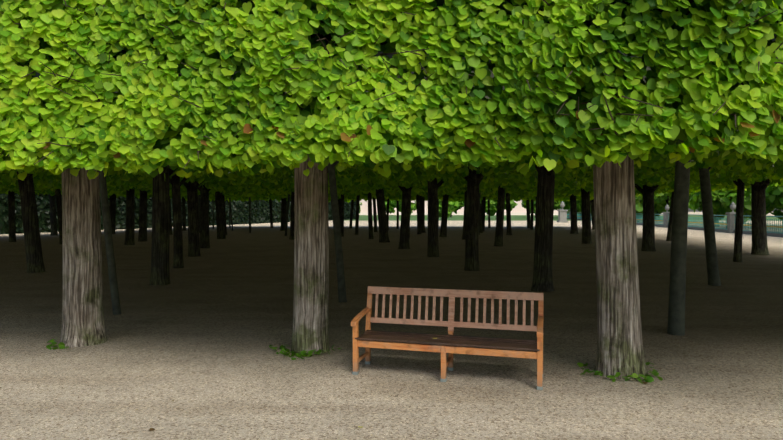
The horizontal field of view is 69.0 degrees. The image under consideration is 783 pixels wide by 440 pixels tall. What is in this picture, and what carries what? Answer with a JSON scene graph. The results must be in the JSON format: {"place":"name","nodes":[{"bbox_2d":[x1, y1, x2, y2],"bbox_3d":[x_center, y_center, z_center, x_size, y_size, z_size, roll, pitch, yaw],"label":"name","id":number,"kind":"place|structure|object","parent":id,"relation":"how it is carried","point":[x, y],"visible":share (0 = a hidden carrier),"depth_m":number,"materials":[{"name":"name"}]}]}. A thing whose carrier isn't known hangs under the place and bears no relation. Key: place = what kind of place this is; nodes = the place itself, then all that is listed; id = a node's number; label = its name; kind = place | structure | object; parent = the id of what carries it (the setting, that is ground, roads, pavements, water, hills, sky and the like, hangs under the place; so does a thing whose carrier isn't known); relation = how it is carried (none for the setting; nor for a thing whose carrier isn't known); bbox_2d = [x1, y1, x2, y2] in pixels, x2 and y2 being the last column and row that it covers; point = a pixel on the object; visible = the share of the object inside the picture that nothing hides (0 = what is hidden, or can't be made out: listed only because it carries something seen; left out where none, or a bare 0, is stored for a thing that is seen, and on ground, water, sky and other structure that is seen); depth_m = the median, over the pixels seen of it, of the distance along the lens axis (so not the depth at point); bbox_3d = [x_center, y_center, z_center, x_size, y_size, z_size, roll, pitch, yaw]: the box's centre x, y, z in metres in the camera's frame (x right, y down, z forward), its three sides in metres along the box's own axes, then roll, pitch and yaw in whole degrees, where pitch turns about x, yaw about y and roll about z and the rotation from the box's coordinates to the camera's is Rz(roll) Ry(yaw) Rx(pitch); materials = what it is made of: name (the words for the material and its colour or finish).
{"place":"outdoors","nodes":[
{"label":"outdoors","id":0,"kind":"place"},
{"bbox_2d":[0,193,359,233],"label":"hedge wall","id":1,"kind":"structure","parent":0,"point":[120,211],"depth_m":62.40,"materials":[{"name":"green plant"}]},
{"bbox_2d":[0,212,782,439],"bbox_3d":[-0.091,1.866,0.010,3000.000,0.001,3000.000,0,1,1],"label":"gravel ground","id":2,"kind":"structure","parent":0,"point":[216,367],"depth_m":7.46,"materials":[{"name":"beige gravel"}]},
{"bbox_2d":[0,258,646,430],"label":"fallen leaves","id":3,"kind":"object","parent":2,"relation":"on","point":[150,429],"visible":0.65,"depth_m":5.98,"materials":[{"name":"brown plant"}]},
{"bbox_2d":[60,97,647,379],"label":"tree trunks","id":4,"kind":"object","parent":2,"relation":"on","point":[619,343],"visible":0.5,"depth_m":7.39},
{"bbox_2d":[46,339,662,382],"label":"weeds","id":5,"kind":"object","parent":2,"relation":"on","point":[647,378],"visible":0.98,"depth_m":7.17,"materials":[{"name":"green plant"}]},
{"bbox_2d":[8,156,770,291],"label":"tree trunks","id":6,"kind":"object","parent":2,"relation":"on","point":[473,221],"visible":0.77,"depth_m":23.32,"materials":[{"name":"black plant"}]},
{"bbox_2d":[0,0,782,202],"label":"shade tree canopy","id":7,"kind":"object","parent":6,"relation":"on","point":[439,3],"depth_m":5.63,"materials":[{"name":"green plant"}]},
{"bbox_2d":[99,140,720,335],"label":"tree trunks","id":8,"kind":"object","parent":2,"relation":"on","point":[676,307],"visible":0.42,"depth_m":10.16,"materials":[{"name":"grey plant"}]},
{"bbox_2d":[351,286,543,389],"bbox_3d":[0.638,1.295,6.474,2.103,0.939,0.657,0,1,16],"label":"park bench","id":9,"kind":"object","parent":2,"relation":"on","point":[449,343],"visible":1,"depth_m":6.52,"materials":[{"name":"orange wood"}]},
{"bbox_2d":[557,201,567,221],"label":"garden vase","id":10,"kind":"object","parent":2,"relation":"on","point":[562,214],"visible":0.94,"depth_m":94.01,"materials":[{"name":"stone"}]},
{"bbox_2d":[559,202,782,236],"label":"balustrade","id":11,"kind":"object","parent":2,"relation":"on","point":[729,223],"visible":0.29,"depth_m":50.32,"materials":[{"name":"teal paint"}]},
{"bbox_2d":[359,199,557,214],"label":"palace wing","id":12,"kind":"structure","parent":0,"point":[518,209],"depth_m":264.52,"materials":[{"name":"beige stone"}]},
{"bbox_2d":[329,215,779,220],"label":"lawn","id":13,"kind":"structure","parent":0,"point":[492,218],"depth_m":143.36,"materials":[{"name":"green plant"}]},
{"bbox_2d":[450,192,743,226],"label":"background trees","id":14,"kind":"object","parent":13,"relation":"on","point":[667,201],"visible":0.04,"depth_m":78.33,"materials":[{"name":"green plant"}]},
{"bbox_2d":[359,185,782,222],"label":"tree crowns","id":15,"kind":"object","parent":14,"relation":"attached to","point":[722,201],"visible":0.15,"depth_m":62.98,"materials":[{"name":"green plant"}]},
{"bbox_2d":[688,208,782,211],"label":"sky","id":16,"kind":"structure","parent":0,"point":[689,210],"materials":[{"name":"white"}]}
]}

